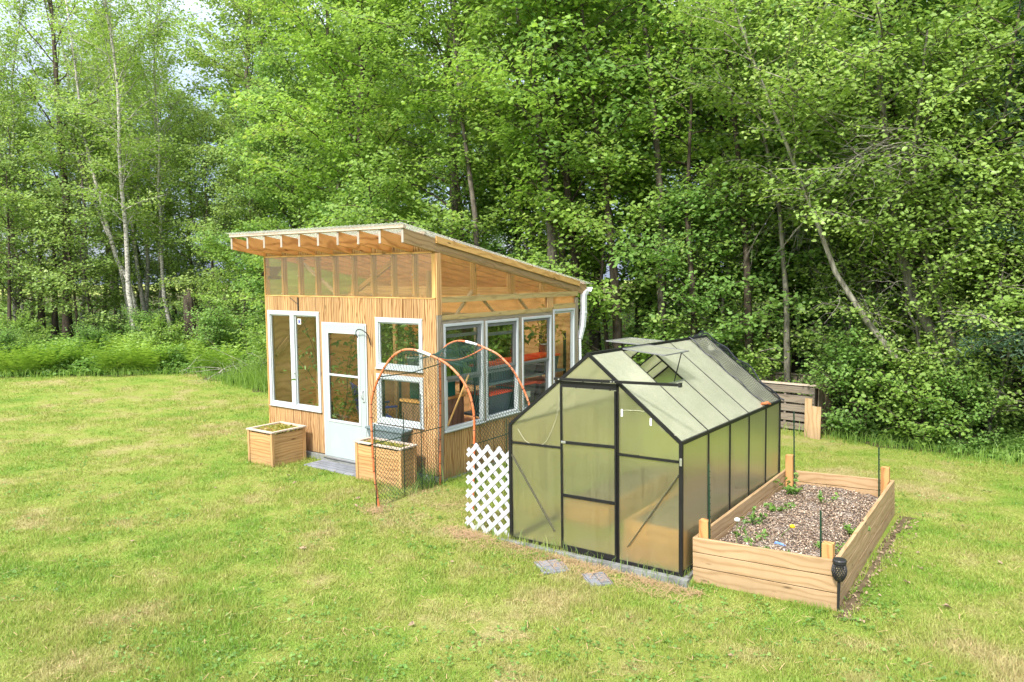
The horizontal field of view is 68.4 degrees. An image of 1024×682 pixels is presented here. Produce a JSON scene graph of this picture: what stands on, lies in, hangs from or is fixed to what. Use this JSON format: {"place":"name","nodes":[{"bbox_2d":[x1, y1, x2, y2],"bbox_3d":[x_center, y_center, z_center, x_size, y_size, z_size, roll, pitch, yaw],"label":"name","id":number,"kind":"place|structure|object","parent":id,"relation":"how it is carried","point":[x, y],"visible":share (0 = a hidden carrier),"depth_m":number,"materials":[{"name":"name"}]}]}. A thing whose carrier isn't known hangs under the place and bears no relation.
{"place":"outdoors","nodes":[
{"label":"outdoors","id":0,"kind":"place"},
{"bbox_2d":[0,0,951,284],"label":"sky","id":1,"kind":"structure","parent":0,"point":[188,3],"materials":[{"name":"white"}]},
{"bbox_2d":[0,282,1022,455],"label":"forest floor","id":2,"kind":"structure","parent":0,"point":[624,326],"depth_m":31.33,"materials":[{"name":"green plant"}]},
{"bbox_2d":[0,0,54,327],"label":"birch tree","id":3,"kind":"object","parent":2,"relation":"on","point":[18,78],"visible":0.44,"depth_m":27.00,"materials":[{"name":"green plant"}]},
{"bbox_2d":[0,0,70,333],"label":"birch tree","id":4,"kind":"object","parent":2,"relation":"on","point":[21,12],"visible":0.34,"depth_m":29.24,"materials":[{"name":"green plant"}]},
{"bbox_2d":[0,159,71,332],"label":"forest tree","id":5,"kind":"object","parent":2,"relation":"on","point":[8,289],"visible":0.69,"depth_m":25.96,"materials":[{"name":"green plant"}]},
{"bbox_2d":[0,72,96,323],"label":"forest tree","id":6,"kind":"object","parent":2,"relation":"on","point":[50,255],"visible":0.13,"depth_m":32.72,"materials":[{"name":"green plant"}]},
{"bbox_2d":[0,93,99,338],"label":"forest tree","id":7,"kind":"object","parent":2,"relation":"on","point":[13,246],"visible":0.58,"depth_m":26.77,"materials":[{"name":"green plant"}]},
{"bbox_2d":[0,217,129,340],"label":"forest tree","id":8,"kind":"object","parent":2,"relation":"on","point":[74,306],"visible":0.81,"depth_m":25.57,"materials":[{"name":"green plant"}]},
{"bbox_2d":[1,0,138,328],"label":"birch tree","id":9,"kind":"object","parent":2,"relation":"on","point":[69,83],"visible":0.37,"depth_m":28.63,"materials":[{"name":"green plant"}]},
{"bbox_2d":[0,0,140,338],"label":"forest tree","id":10,"kind":"object","parent":2,"relation":"on","point":[67,321],"visible":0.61,"depth_m":26.87,"materials":[{"name":"green plant"}]},
{"bbox_2d":[14,0,142,335],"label":"birch tree","id":11,"kind":"object","parent":2,"relation":"on","point":[108,229],"visible":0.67,"depth_m":25.95,"materials":[{"name":"green plant"}]},
{"bbox_2d":[0,76,170,329],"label":"forest tree","id":12,"kind":"object","parent":2,"relation":"on","point":[83,216],"visible":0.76,"depth_m":25.91,"materials":[{"name":"green plant"}]},
{"bbox_2d":[19,94,181,322],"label":"forest tree","id":13,"kind":"object","parent":2,"relation":"on","point":[114,273],"visible":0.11,"depth_m":31.89,"materials":[{"name":"green plant"}]},
{"bbox_2d":[55,5,157,329],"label":"birch tree","id":14,"kind":"object","parent":2,"relation":"on","point":[141,295],"visible":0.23,"depth_m":27.96,"materials":[{"name":"green plant"}]},
{"bbox_2d":[28,0,199,336],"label":"birch tree","id":15,"kind":"object","parent":2,"relation":"on","point":[104,41],"visible":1,"depth_m":24.40,"materials":[{"name":"green plant"}]},
{"bbox_2d":[0,328,266,372],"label":"ferns","id":16,"kind":"object","parent":2,"relation":"on","point":[128,356],"visible":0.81,"depth_m":21.05,"materials":[{"name":"green plant"}]},
{"bbox_2d":[67,0,200,312],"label":"birch tree","id":17,"kind":"object","parent":2,"relation":"on","point":[147,284],"visible":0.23,"depth_m":28.02,"materials":[{"name":"green plant"}]},
{"bbox_2d":[74,118,202,315],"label":"forest tree","id":18,"kind":"object","parent":2,"relation":"on","point":[155,306],"visible":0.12,"depth_m":32.30,"materials":[{"name":"green plant"}]},
{"bbox_2d":[90,0,225,337],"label":"birch tree","id":19,"kind":"object","parent":2,"relation":"on","point":[159,174],"visible":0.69,"depth_m":26.50,"materials":[{"name":"green plant"}]},
{"bbox_2d":[90,0,225,320],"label":"birch tree","id":20,"kind":"object","parent":2,"relation":"on","point":[168,53],"visible":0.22,"depth_m":30.71,"materials":[{"name":"green plant"}]},
{"bbox_2d":[120,309,196,354],"bbox_3d":[-10.838,-0.073,22.809,2.174,1.857,2.092,0,5,-1],"label":"shrub","id":21,"kind":"object","parent":2,"relation":"on","point":[159,328],"visible":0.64,"depth_m":22.78,"materials":[{"name":"green plant"}]},
{"bbox_2d":[81,76,237,319],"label":"forest tree","id":22,"kind":"object","parent":2,"relation":"on","point":[150,253],"visible":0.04,"depth_m":35.00,"materials":[{"name":"green plant"}]},
{"bbox_2d":[102,83,248,324],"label":"forest tree","id":23,"kind":"object","parent":2,"relation":"on","point":[202,262],"visible":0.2,"depth_m":30.63,"materials":[{"name":"green plant"}]},
{"bbox_2d":[128,101,283,333],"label":"forest tree","id":24,"kind":"object","parent":2,"relation":"on","point":[168,240],"visible":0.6,"depth_m":26.42,"materials":[{"name":"green plant"}]},
{"bbox_2d":[181,301,245,360],"bbox_3d":[-8.962,-0.159,22.515,1.798,2.057,2.204,1,5,20],"label":"shrub","id":25,"kind":"object","parent":2,"relation":"on","point":[211,322],"visible":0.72,"depth_m":22.33,"materials":[{"name":"green plant"}]},
{"bbox_2d":[185,217,279,343],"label":"sapling","id":26,"kind":"object","parent":2,"relation":"on","point":[226,260],"visible":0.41,"depth_m":23.75,"materials":[{"name":"green plant"}]},
{"bbox_2d":[149,0,316,334],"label":"forest tree","id":27,"kind":"object","parent":2,"relation":"on","point":[212,60],"visible":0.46,"depth_m":27.89,"materials":[{"name":"green plant"}]},
{"bbox_2d":[172,122,301,330],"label":"forest tree","id":28,"kind":"object","parent":2,"relation":"on","point":[240,211],"visible":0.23,"depth_m":25.45,"materials":[{"name":"green plant"}]},
{"bbox_2d":[161,0,315,311],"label":"forest tree","id":29,"kind":"object","parent":2,"relation":"on","point":[203,29],"visible":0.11,"depth_m":32.93,"materials":[{"name":"green plant"}]},
{"bbox_2d":[212,214,345,348],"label":"sapling","id":30,"kind":"object","parent":2,"relation":"on","point":[256,291],"visible":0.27,"depth_m":22.14,"materials":[{"name":"green plant"}]},
{"bbox_2d":[188,42,393,324],"bbox_3d":[-7.201,-4.420,24.392,6.100,9.976,5.701,1,5,13],"label":"maple tree","id":31,"kind":"object","parent":2,"relation":"on","point":[266,199],"visible":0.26,"depth_m":23.63,"materials":[{"name":"green plant"}]},
{"bbox_2d":[262,178,404,357],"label":"sapling","id":32,"kind":"object","parent":2,"relation":"on","point":[293,276],"visible":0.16,"depth_m":17.94,"materials":[{"name":"green plant"}]},
{"bbox_2d":[205,0,462,234],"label":"maple tree","id":33,"kind":"object","parent":2,"relation":"on","point":[323,50],"visible":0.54,"depth_m":18.90,"materials":[{"name":"green plant"}]},
{"bbox_2d":[224,0,469,294],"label":"maple tree","id":34,"kind":"object","parent":2,"relation":"on","point":[285,27],"visible":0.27,"depth_m":22.25,"materials":[{"name":"green plant"}]},
{"bbox_2d":[260,150,446,362],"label":"sapling","id":35,"kind":"object","parent":2,"relation":"on","point":[341,220],"visible":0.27,"depth_m":16.65,"materials":[{"name":"green plant"}]},
{"bbox_2d":[372,0,523,248],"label":"forest tree","id":36,"kind":"object","parent":2,"relation":"on","point":[469,171],"visible":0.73,"depth_m":17.00,"materials":[{"name":"green plant"}]},
{"bbox_2d":[300,0,611,368],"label":"maple tree","id":37,"kind":"object","parent":2,"relation":"on","point":[426,40],"visible":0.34,"depth_m":17.84,"materials":[{"name":"green plant"}]},
{"bbox_2d":[375,128,539,374],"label":"sapling","id":38,"kind":"object","parent":2,"relation":"on","point":[446,159],"visible":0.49,"depth_m":17.39,"materials":[{"name":"green plant"}]},
{"bbox_2d":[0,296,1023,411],"bbox_3d":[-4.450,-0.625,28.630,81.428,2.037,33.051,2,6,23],"label":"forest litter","id":39,"kind":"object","parent":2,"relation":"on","point":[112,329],"visible":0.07,"depth_m":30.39,"materials":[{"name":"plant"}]},
{"bbox_2d":[444,156,606,360],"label":"sapling","id":40,"kind":"object","parent":2,"relation":"on","point":[494,248],"visible":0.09,"depth_m":19.01,"materials":[{"name":"green plant"}]},
{"bbox_2d":[448,0,630,272],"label":"forest tree","id":41,"kind":"object","parent":2,"relation":"on","point":[551,237],"visible":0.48,"depth_m":15.69,"materials":[{"name":"green plant"}]},
{"bbox_2d":[434,0,653,274],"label":"forest tree","id":42,"kind":"object","parent":2,"relation":"on","point":[512,16],"visible":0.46,"depth_m":15.92,"materials":[{"name":"green plant"}]},
{"bbox_2d":[401,0,726,343],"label":"maple tree","id":43,"kind":"object","parent":2,"relation":"on","point":[533,173],"visible":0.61,"depth_m":15.67,"materials":[{"name":"green plant"}]},
{"bbox_2d":[490,0,684,390],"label":"forest tree","id":44,"kind":"object","parent":2,"relation":"on","point":[617,321],"visible":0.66,"depth_m":15.24,"materials":[{"name":"green plant"}]},
{"bbox_2d":[502,124,701,385],"bbox_3d":[1.996,-1.463,16.307,4.279,6.022,4.311,1,5,15],"label":"sapling","id":45,"kind":"object","parent":2,"relation":"on","point":[542,263],"visible":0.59,"depth_m":15.40,"materials":[{"name":"green plant"}]},
{"bbox_2d":[481,0,724,357],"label":"maple tree","id":46,"kind":"object","parent":2,"relation":"on","point":[596,342],"visible":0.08,"depth_m":19.99,"materials":[{"name":"green plant"}]},
{"bbox_2d":[568,2,711,364],"bbox_3d":[3.395,-7.010,20.227,6.271,16.085,5.746,-4,6,-36],"label":"forest tree","id":47,"kind":"object","parent":2,"relation":"on","point":[639,240],"visible":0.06,"depth_m":20.36,"materials":[{"name":"green plant"}]},
{"bbox_2d":[585,0,731,369],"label":"forest tree","id":48,"kind":"object","parent":2,"relation":"on","point":[656,144],"visible":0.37,"depth_m":15.49,"materials":[{"name":"green plant"}]},
{"bbox_2d":[611,0,752,335],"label":"forest tree","id":49,"kind":"object","parent":2,"relation":"on","point":[688,148],"visible":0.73,"depth_m":14.76,"materials":[{"name":"green plant"}]},
{"bbox_2d":[615,175,791,374],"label":"sapling","id":50,"kind":"object","parent":2,"relation":"on","point":[708,304],"visible":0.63,"depth_m":14.55,"materials":[{"name":"green plant"}]},
{"bbox_2d":[575,0,875,334],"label":"maple tree","id":51,"kind":"object","parent":2,"relation":"on","point":[692,174],"visible":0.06,"depth_m":19.43,"materials":[{"name":"green plant"}]},
{"bbox_2d":[641,122,811,377],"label":"sapling","id":52,"kind":"object","parent":2,"relation":"on","point":[711,268],"visible":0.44,"depth_m":14.74,"materials":[{"name":"green plant"}]},
{"bbox_2d":[657,0,814,371],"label":"forest tree","id":53,"kind":"object","parent":2,"relation":"on","point":[747,310],"visible":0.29,"depth_m":14.47,"materials":[{"name":"green plant"}]},
{"bbox_2d":[527,0,946,342],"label":"maple tree","id":54,"kind":"object","parent":2,"relation":"on","point":[633,252],"visible":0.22,"depth_m":15.40,"materials":[{"name":"green plant"}]},
{"bbox_2d":[725,333,802,392],"bbox_3d":[4.678,0.684,14.998,2.217,1.894,2.133,-5,7,-42],"label":"shrub","id":55,"kind":"object","parent":2,"relation":"on","point":[760,369],"visible":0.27,"depth_m":14.39,"materials":[{"name":"green plant"}]},
{"bbox_2d":[679,1,868,402],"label":"forest tree","id":56,"kind":"object","parent":2,"relation":"on","point":[787,366],"visible":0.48,"depth_m":14.11,"materials":[{"name":"green plant"}]},
{"bbox_2d":[674,140,879,394],"bbox_3d":[5.358,-1.324,15.807,4.751,5.884,4.403,-2,5,-21],"label":"sapling","id":57,"kind":"object","parent":2,"relation":"on","point":[772,316],"visible":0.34,"depth_m":14.63,"materials":[{"name":"green plant"}]},
{"bbox_2d":[647,0,926,421],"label":"leaning tree","id":58,"kind":"object","parent":2,"relation":"on","point":[764,73],"visible":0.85,"depth_m":12.38,"materials":[{"name":"green plant"}]},
{"bbox_2d":[696,59,879,372],"bbox_3d":[5.876,-2.199,16.143,4.068,7.394,3.936,1,5,11],"label":"maple tree","id":59,"kind":"object","parent":2,"relation":"on","point":[794,366],"visible":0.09,"depth_m":15.33,"materials":[{"name":"green plant"}]},
{"bbox_2d":[623,0,966,373],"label":"maple tree","id":60,"kind":"object","parent":2,"relation":"on","point":[893,103],"visible":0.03,"depth_m":16.93,"materials":[{"name":"green plant"}]},
{"bbox_2d":[761,155,947,413],"bbox_3d":[6.589,-0.752,13.769,3.188,5.053,3.078,-2,5,-15],"label":"sapling","id":61,"kind":"object","parent":2,"relation":"on","point":[823,284],"visible":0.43,"depth_m":13.74,"materials":[{"name":"green plant"}]},
{"bbox_2d":[766,3,945,411],"bbox_3d":[6.418,-2.245,14.136,3.103,8.058,2.993,1,5,11],"label":"forest tree","id":62,"kind":"object","parent":2,"relation":"on","point":[842,160],"visible":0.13,"depth_m":13.78,"materials":[{"name":"green plant"}]},
{"bbox_2d":[699,0,1023,408],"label":"maple tree","id":63,"kind":"object","parent":2,"relation":"on","point":[938,11],"visible":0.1,"depth_m":13.58,"materials":[{"name":"green plant"}]},
{"bbox_2d":[796,316,933,438],"bbox_3d":[6.101,0.699,13.284,2.425,2.263,1.978,0,5,7],"label":"shrub","id":64,"kind":"object","parent":2,"relation":"on","point":[860,360],"visible":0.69,"depth_m":12.98,"materials":[{"name":"green plant"}]},
{"bbox_2d":[714,0,1023,436],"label":"birch tree","id":65,"kind":"object","parent":2,"relation":"on","point":[879,5],"visible":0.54,"depth_m":11.87,"materials":[{"name":"green plant"}]},
{"bbox_2d":[755,105,956,254],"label":"dead branches","id":66,"kind":"object","parent":65,"relation":"hanging from","point":[868,149],"visible":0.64,"depth_m":12.09,"materials":[{"name":"wood"}]},
{"bbox_2d":[777,215,970,422],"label":"sapling","id":67,"kind":"object","parent":2,"relation":"on","point":[837,326],"visible":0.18,"depth_m":14.43,"materials":[{"name":"green plant"}]},
{"bbox_2d":[791,153,1004,428],"bbox_3d":[6.637,-0.690,12.887,3.188,5.053,3.078,3,6,36],"label":"sapling","id":68,"kind":"object","parent":2,"relation":"on","point":[915,325],"visible":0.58,"depth_m":12.30,"materials":[{"name":"green plant"}]},
{"bbox_2d":[779,0,1023,437],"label":"birch tree","id":69,"kind":"object","parent":2,"relation":"on","point":[934,101],"visible":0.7,"depth_m":11.64,"materials":[{"name":"green plant"}]},
{"bbox_2d":[802,78,1023,400],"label":"sapling","id":70,"kind":"object","parent":2,"relation":"on","point":[968,252],"visible":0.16,"depth_m":12.96,"materials":[{"name":"green plant"}]},
{"bbox_2d":[844,322,1004,444],"bbox_3d":[6.684,0.762,12.612,2.623,2.240,2.523,3,6,36],"label":"shrub","id":71,"kind":"object","parent":2,"relation":"on","point":[900,415],"visible":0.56,"depth_m":12.30,"materials":[{"name":"green plant"}]},
{"bbox_2d":[846,0,1023,287],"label":"maple tree","id":72,"kind":"object","parent":2,"relation":"on","point":[1008,21],"visible":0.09,"depth_m":13.22,"materials":[{"name":"green plant"}]},
{"bbox_2d":[882,0,1023,437],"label":"birch tree","id":73,"kind":"object","parent":2,"relation":"on","point":[1008,27],"visible":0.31,"depth_m":11.93,"materials":[{"name":"plant"}]},
{"bbox_2d":[893,0,1023,386],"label":"tree","id":74,"kind":"object","parent":2,"relation":"on","point":[1009,335],"visible":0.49,"depth_m":11.49,"materials":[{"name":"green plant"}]},
{"bbox_2d":[905,356,1015,452],"bbox_3d":[7.074,1.058,11.947,1.394,1.595,1.709,1,5,14],"label":"shrub","id":75,"kind":"object","parent":2,"relation":"on","point":[962,395],"visible":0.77,"depth_m":11.74,"materials":[{"name":"green plant"}]},
{"bbox_2d":[906,166,1023,436],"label":"sapling","id":76,"kind":"object","parent":2,"relation":"on","point":[986,321],"visible":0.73,"depth_m":11.58,"materials":[{"name":"green plant"}]},
{"bbox_2d":[909,177,1023,423],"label":"sapling","id":77,"kind":"object","parent":2,"relation":"on","point":[1011,305],"visible":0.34,"depth_m":11.85,"materials":[{"name":"green plant"}]},
{"bbox_2d":[0,280,1023,681],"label":"lawn","id":78,"kind":"structure","parent":0,"point":[412,498],"depth_m":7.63,"materials":[{"name":"plant"}]},
{"bbox_2d":[1,363,231,385],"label":"tall grass","id":79,"kind":"structure","parent":78,"relation":"on","point":[176,370],"depth_m":20.75,"materials":[{"name":"green plant"}]},
{"bbox_2d":[0,330,264,382],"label":"undergrowth","id":80,"kind":"object","parent":78,"relation":"on","point":[176,360],"visible":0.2,"depth_m":21.09,"materials":[{"name":"green plant"}]},
{"bbox_2d":[246,421,306,467],"bbox_3d":[-3.616,1.593,11.596,0.624,0.565,0.644,3,6,36],"label":"planter box","id":81,"kind":"object","parent":78,"relation":"on","point":[273,444],"visible":0.99,"depth_m":11.42,"materials":[{"name":"brown wood"}]},
{"bbox_2d":[214,188,345,367],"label":"sapling","id":82,"kind":"object","parent":78,"relation":"on","point":[267,227],"visible":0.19,"depth_m":19.46,"materials":[{"name":"green plant"}]},
{"bbox_2d":[217,354,472,393],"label":"tall grass","id":83,"kind":"structure","parent":78,"relation":"on","point":[253,375],"depth_m":18.89,"materials":[{"name":"green plant"}]},
{"bbox_2d":[354,437,417,488],"bbox_3d":[-1.738,1.680,10.373,0.904,0.584,0.324,3,6,36],"label":"planter box","id":84,"kind":"object","parent":78,"relation":"on","point":[363,459],"visible":0.75,"depth_m":10.22,"materials":[{"name":"brown wood"}]},
{"bbox_2d":[229,224,592,483],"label":"garden shed","id":85,"kind":"structure","parent":78,"relation":"on","point":[422,281],"depth_m":11.45,"materials":[{"name":"brown wood"}]},
{"bbox_2d":[267,310,321,412],"bbox_3d":[-3.435,0.300,11.898,1.271,1.555,0.062,3,6,36],"label":"window","id":86,"kind":"structure","parent":85,"relation":"in","point":[295,404],"depth_m":11.89,"materials":[{"name":"white plastic"}]},
{"bbox_2d":[322,323,366,460],"bbox_3d":[-2.502,0.765,11.229,0.912,2.025,0.107,3,6,36],"label":"door","id":87,"kind":"structure","parent":85,"relation":"in","point":[340,435],"depth_m":11.28,"materials":[{"name":"paint"}]},
{"bbox_2d":[375,317,422,372],"bbox_3d":[-1.580,0.046,10.536,0.919,0.739,0.062,3,6,36],"label":"window","id":88,"kind":"structure","parent":85,"relation":"in","point":[378,320],"depth_m":10.57,"materials":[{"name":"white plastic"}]},
{"bbox_2d":[400,381,465,425],"bbox_3d":[-1.155,1.171,11.104,0.510,1.250,0.880,3,6,36],"label":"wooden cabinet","id":89,"kind":"object","parent":85,"relation":"on","point":[458,414],"visible":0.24,"depth_m":11.03,"materials":[{"name":"brown wood"}]},
{"bbox_2d":[443,321,485,432],"bbox_3d":[-0.682,0.483,10.625,0.090,1.494,0.898,3,6,36],"label":"window","id":90,"kind":"structure","parent":85,"relation":"in","point":[479,334],"depth_m":10.62,"materials":[{"name":"white plastic"}]},
{"bbox_2d":[485,318,520,420],"bbox_3d":[-0.154,0.409,11.357,0.090,1.473,0.846,3,6,36],"label":"window","id":91,"kind":"structure","parent":85,"relation":"in","point":[514,332],"depth_m":11.51,"materials":[{"name":"white plastic"}]},
{"bbox_2d":[519,315,551,410],"bbox_3d":[0.391,0.344,12.113,0.090,1.490,0.867,3,6,36],"label":"window","id":92,"kind":"structure","parent":85,"relation":"in","point":[548,361],"depth_m":12.34,"materials":[{"name":"white plastic"}]},
{"bbox_2d":[368,340,529,510],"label":"garden arch","id":93,"kind":"structure","parent":78,"relation":"on","point":[440,357],"depth_m":9.39,"materials":[{"name":"brown metal"}]},
{"bbox_2d":[465,443,509,536],"bbox_3d":[-0.254,1.641,8.266,0.631,1.011,0.018,3,3,34],"label":"lattice panel","id":94,"kind":"object","parent":78,"relation":"on","point":[488,487],"visible":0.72,"depth_m":8.26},
{"bbox_2d":[0,375,1023,681],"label":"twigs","id":95,"kind":"object","parent":78,"relation":"on","point":[466,601],"visible":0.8,"depth_m":6.07,"materials":[{"name":"wood"}]},
{"bbox_2d":[445,529,706,604],"bbox_3d":[0.494,2.174,7.384,2.929,0.070,0.505,3,6,36],"label":"straw","id":96,"kind":"object","parent":78,"relation":"on","point":[648,579],"visible":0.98,"depth_m":7.22,"materials":[{"name":"plant"}]},
{"bbox_2d":[499,335,780,588],"bbox_3d":[1.621,1.053,8.643,2.140,2.123,3.160,2,5,36],"label":"greenhouse","id":97,"kind":"object","parent":78,"relation":"on","point":[620,471],"visible":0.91,"depth_m":7.52,"materials":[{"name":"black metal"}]},
{"bbox_2d":[560,387,616,560],"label":"door","id":98,"kind":"structure","parent":97,"relation":"in","point":[588,417],"depth_m":7.43,"materials":[{"name":"clear plastic"}]},
{"bbox_2d":[652,330,783,404],"bbox_3d":[2.564,0.311,9.480,1.525,0.848,0.733,3,6,36],"label":"shade net","id":99,"kind":"object","parent":97,"relation":"on","point":[721,354],"visible":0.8,"depth_m":9.35,"materials":[{"name":"fabric"}]},
{"bbox_2d":[693,454,894,610],"bbox_3d":[3.081,1.848,7.907,1.256,0.660,3.155,1,4,35],"label":"raised bed","id":100,"kind":"object","parent":78,"relation":"on","point":[801,570],"visible":0.92,"depth_m":7.31,"materials":[{"name":"beige wood"}]},
{"bbox_2d":[758,372,843,439],"bbox_3d":[5.273,1.182,14.104,1.507,0.938,1.788,4,7,39],"label":"pallet bin","id":101,"kind":"object","parent":78,"relation":"on","point":[808,410],"visible":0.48,"depth_m":13.60,"materials":[{"name":"brown wood"}]},
{"bbox_2d":[838,516,915,620],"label":"bare soil","id":102,"kind":"structure","parent":78,"relation":"on","point":[848,605],"depth_m":7.11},
{"bbox_2d":[782,420,1023,466],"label":"tall grass","id":103,"kind":"structure","parent":78,"relation":"on","point":[919,445],"depth_m":11.90,"materials":[{"name":"green plant"}]},
{"bbox_2d":[830,393,1023,461],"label":"undergrowth","id":104,"kind":"object","parent":78,"relation":"on","point":[1012,432],"visible":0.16,"depth_m":12.30,"materials":[{"name":"green plant"}]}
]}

